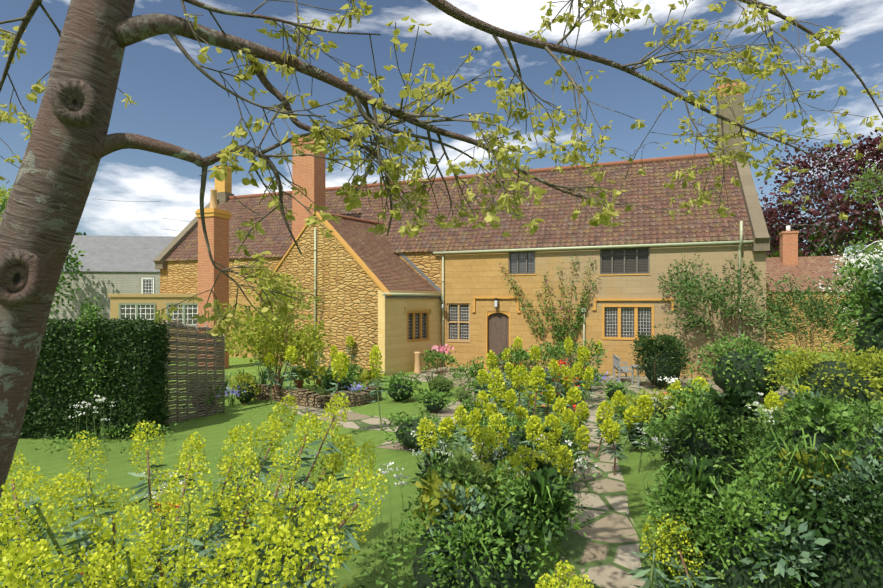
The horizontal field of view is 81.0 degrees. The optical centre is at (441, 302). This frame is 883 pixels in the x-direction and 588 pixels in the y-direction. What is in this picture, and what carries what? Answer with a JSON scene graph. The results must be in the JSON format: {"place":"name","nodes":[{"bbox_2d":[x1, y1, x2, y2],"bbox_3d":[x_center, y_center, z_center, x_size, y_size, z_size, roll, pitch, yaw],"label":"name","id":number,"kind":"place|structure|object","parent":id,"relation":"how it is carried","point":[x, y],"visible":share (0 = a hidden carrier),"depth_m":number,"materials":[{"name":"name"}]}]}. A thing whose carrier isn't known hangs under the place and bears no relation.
{"place":"outdoors","nodes":[
{"label":"outdoors","id":0,"kind":"place"},
{"bbox_2d":[121,478,511,584],"bbox_3d":[1.240,2.236,5.571,2.370,0.932,9.027,0,0,63],"label":"green leaf","id":1,"kind":"object","parent":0,"point":[282,569],"visible":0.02,"depth_m":4.39,"materials":[{"name":"green plant"}]},
{"bbox_2d":[19,316,690,440],"bbox_3d":[-1.390,1.742,14.540,21.515,2.852,2.809,0,0,-18],"label":"hedge","id":2,"kind":"object","parent":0,"point":[644,342],"visible":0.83,"depth_m":11.53,"materials":[{"name":"green plant"}]},
{"bbox_2d":[0,351,882,587],"bbox_3d":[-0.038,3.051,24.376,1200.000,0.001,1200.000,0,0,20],"label":"lawn","id":3,"kind":"structure","parent":0,"point":[212,430],"depth_m":9.53,"materials":[{"name":"green plant"}]},
{"bbox_2d":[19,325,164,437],"bbox_3d":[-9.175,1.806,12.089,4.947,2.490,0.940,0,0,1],"label":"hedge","id":4,"kind":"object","parent":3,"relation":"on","point":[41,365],"visible":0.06,"depth_m":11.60,"materials":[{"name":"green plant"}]},
{"bbox_2d":[161,317,224,424],"bbox_3d":[-6.476,1.703,13.425,0.093,2.696,1.943,0,0,30],"label":"wattle fence","id":5,"kind":"object","parent":3,"relation":"on","point":[181,335],"visible":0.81,"depth_m":13.46,"materials":[{"name":"brown wood"}]},
{"bbox_2d":[252,384,380,407],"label":"dry stone wall","id":6,"kind":"structure","parent":3,"relation":"on","point":[304,397],"depth_m":15.29,"materials":[{"name":"beige stone"}]},
{"bbox_2d":[2,258,869,587],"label":"plant stems","id":7,"kind":"object","parent":3,"relation":"on","point":[128,560],"visible":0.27,"depth_m":5.15,"materials":[{"name":"green plant"}]},
{"bbox_2d":[0,334,809,587],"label":"flowers","id":8,"kind":"object","parent":7,"relation":"attached to","point":[30,553],"visible":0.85,"depth_m":3.46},
{"bbox_2d":[217,367,617,396],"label":"blue flowers","id":9,"kind":"object","parent":7,"relation":"attached to","point":[358,385],"visible":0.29,"depth_m":15.78,"materials":[{"name":"blue plant"}]},
{"bbox_2d":[68,359,783,583],"bbox_3d":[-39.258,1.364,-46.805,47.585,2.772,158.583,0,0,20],"label":"flower foliage","id":10,"kind":"object","parent":7,"relation":"attached to","point":[580,460],"depth_m":6.91,"materials":[{"name":"green plant"}]},
{"bbox_2d":[0,257,882,587],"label":"euphorbia foliage","id":11,"kind":"object","parent":7,"relation":"attached to","point":[804,559],"visible":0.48,"depth_m":4.26,"materials":[{"name":"green plant"}]},
{"bbox_2d":[0,226,882,587],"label":"dark leaf","id":12,"kind":"object","parent":7,"relation":"attached to","point":[730,400],"visible":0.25,"depth_m":4.39,"materials":[{"name":"green plant"}]},
{"bbox_2d":[0,185,882,587],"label":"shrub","id":13,"kind":"object","parent":7,"relation":"attached to","point":[862,363],"visible":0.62,"depth_m":13.07,"materials":[{"name":"green plant"}]},
{"bbox_2d":[0,0,882,497],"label":"tree","id":14,"kind":"object","parent":3,"relation":"on","point":[72,142],"depth_m":3.45,"materials":[{"name":"plant"}]},
{"bbox_2d":[0,0,882,336],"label":"tree leaves","id":15,"kind":"object","parent":14,"relation":"attached to","point":[332,156],"visible":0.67,"depth_m":3.96,"materials":[{"name":"green plant"}]},
{"bbox_2d":[0,181,882,587],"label":"green leaf","id":16,"kind":"object","parent":3,"relation":"on","point":[762,435],"visible":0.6,"depth_m":6.30,"materials":[{"name":"green plant"}]},
{"bbox_2d":[0,302,882,587],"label":"shrubs","id":17,"kind":"object","parent":3,"relation":"on","point":[704,450],"visible":0.27,"depth_m":7.38,"materials":[{"name":"green plant"}]},
{"bbox_2d":[48,226,859,356],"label":"background buildings","id":18,"kind":"structure","parent":3,"relation":"on","point":[120,278],"depth_m":34.93,"materials":[{"name":"grey stone"}]},
{"bbox_2d":[153,81,769,378],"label":"house","id":19,"kind":"structure","parent":3,"relation":"on","point":[353,288],"depth_m":22.83,"materials":[{"name":"stone"}]},
{"bbox_2d":[326,217,437,291],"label":"wing roof","id":20,"kind":"structure","parent":19,"relation":"attached to","point":[386,265],"depth_m":23.89,"materials":[{"name":"tile"}]},
{"bbox_2d":[398,249,440,292],"bbox_3d":[-1.079,-1.509,24.743,2.247,2.200,0.001,0,0,20],"label":"lead flashing","id":21,"kind":"object","parent":19,"relation":"attached to","point":[420,271],"visible":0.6,"depth_m":24.71,"materials":[{"name":"grey metal"}]},
{"bbox_2d":[165,156,752,260],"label":"roof front","id":22,"kind":"structure","parent":19,"relation":"attached to","point":[558,225],"depth_m":24.47,"materials":[{"name":"brown tile"}]},
{"bbox_2d":[441,298,497,308],"bbox_3d":[1.249,0.066,23.679,2.710,0.510,0.405,0,0,20],"label":"wall lantern","id":23,"kind":"object","parent":19,"relation":"attached to","point":[495,304],"visible":1,"depth_m":23.26,"materials":[{"name":"white glass"}]},
{"bbox_2d":[210,78,730,208],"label":"chimney pots","id":24,"kind":"object","parent":19,"relation":"on","point":[213,199],"visible":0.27,"depth_m":23.48,"materials":[{"name":"brown"}]},
{"bbox_2d":[228,153,716,224],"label":"ridge tiles","id":25,"kind":"object","parent":19,"relation":"on","point":[661,159],"visible":0.35,"depth_m":26.60,"materials":[{"name":"brown tile"}]},
{"bbox_2d":[407,247,653,370],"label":"windows and door","id":26,"kind":"structure","parent":19,"relation":"attached to","point":[624,322],"depth_m":22.64,"materials":[{"name":"beige glass"}]},
{"bbox_2d":[314,221,752,366],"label":"rainwater pipes","id":27,"kind":"object","parent":19,"relation":"attached to","point":[741,242],"visible":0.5,"depth_m":21.98,"materials":[{"name":"grey metal"}]},
{"bbox_2d":[444,372,479,386],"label":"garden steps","id":28,"kind":"structure","parent":3,"relation":"on","point":[459,384],"depth_m":19.02,"materials":[{"name":"beige stone"}]},
{"bbox_2d":[294,352,670,438],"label":"garden ornaments","id":29,"kind":"object","parent":3,"relation":"on","point":[616,366],"visible":0.58,"depth_m":19.33,"materials":[{"name":"ceramic"}]},
{"bbox_2d":[276,367,794,587],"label":"paving stones","id":30,"kind":"object","parent":3,"relation":"on","point":[604,555],"visible":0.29,"depth_m":7.92,"materials":[{"name":"beige stone"}]},
{"bbox_2d":[766,165,882,271],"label":"branches","id":31,"kind":"object","parent":3,"relation":"on","point":[836,243],"visible":0.25,"depth_m":53.77,"materials":[{"name":"brown wood"}]},
{"bbox_2d":[757,127,882,258],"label":"copper beech tree","id":32,"kind":"object","parent":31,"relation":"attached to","point":[854,170],"visible":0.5,"depth_m":52.39,"materials":[{"name":"purple plant"}]},
{"bbox_2d":[861,180,882,250],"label":"branch","id":33,"kind":"object","parent":3,"relation":"on","point":[880,215],"visible":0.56,"depth_m":33.39,"materials":[{"name":"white wood"}]},
{"bbox_2d":[0,0,882,281],"label":"sky","id":34,"kind":"structure","parent":0,"point":[178,105],"materials":[{"name":"blue"}]},
{"bbox_2d":[99,182,882,243],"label":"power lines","id":35,"kind":"object","parent":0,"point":[760,199],"visible":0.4,"depth_m":29.42,"materials":[{"name":"grey metal"}]},
{"bbox_2d":[287,363,733,579],"bbox_3d":[-1.637,2.223,11.916,2.924,1.562,17.073,0,0,-20],"label":"foliage","id":36,"kind":"object","parent":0,"point":[302,374],"visible":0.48,"depth_m":4.87,"materials":[{"name":"green plant"}]},
{"bbox_2d":[428,256,594,358],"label":"pink flowers","id":37,"kind":"object","parent":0,"point":[439,348],"visible":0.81,"depth_m":22.42,"materials":[{"name":"pink plant"}]},
{"bbox_2d":[210,268,819,535],"bbox_3d":[-2.520,0.978,10.945,6.723,3.970,17.687,0,0,-24],"label":"shrub","id":38,"kind":"object","parent":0,"point":[313,345],"visible":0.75,"depth_m":15.27,"materials":[{"name":"green plant"}]},
{"bbox_2d":[190,392,872,585],"bbox_3d":[1.475,2.045,5.953,8.443,1.385,2.072,0,0,-25],"label":"shrub","id":39,"kind":"object","parent":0,"point":[461,497],"visible":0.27,"depth_m":4.52,"materials":[{"name":"green plant"}]},
{"bbox_2d":[427,162,882,438],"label":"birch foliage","id":40,"kind":"object","parent":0,"point":[436,380],"visible":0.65,"depth_m":32.87,"materials":[{"name":"green plant"}]},
{"bbox_2d":[467,281,882,568],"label":"dark leaf","id":41,"kind":"object","parent":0,"point":[546,470],"visible":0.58,"depth_m":4.34,"materials":[{"name":"green plant"}]},
{"bbox_2d":[653,253,868,373],"bbox_3d":[12.261,0.955,19.558,8.534,6.087,4.964,0,0,20],"label":"climbing shrub","id":42,"kind":"object","parent":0,"point":[780,307],"visible":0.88,"depth_m":19.43,"materials":[{"name":"green plant"}]},
{"bbox_2d":[813,243,882,334],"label":"white flowering shrub","id":43,"kind":"object","parent":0,"point":[860,255],"visible":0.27,"depth_m":26.05,"materials":[{"name":"white plant"}]}
]}

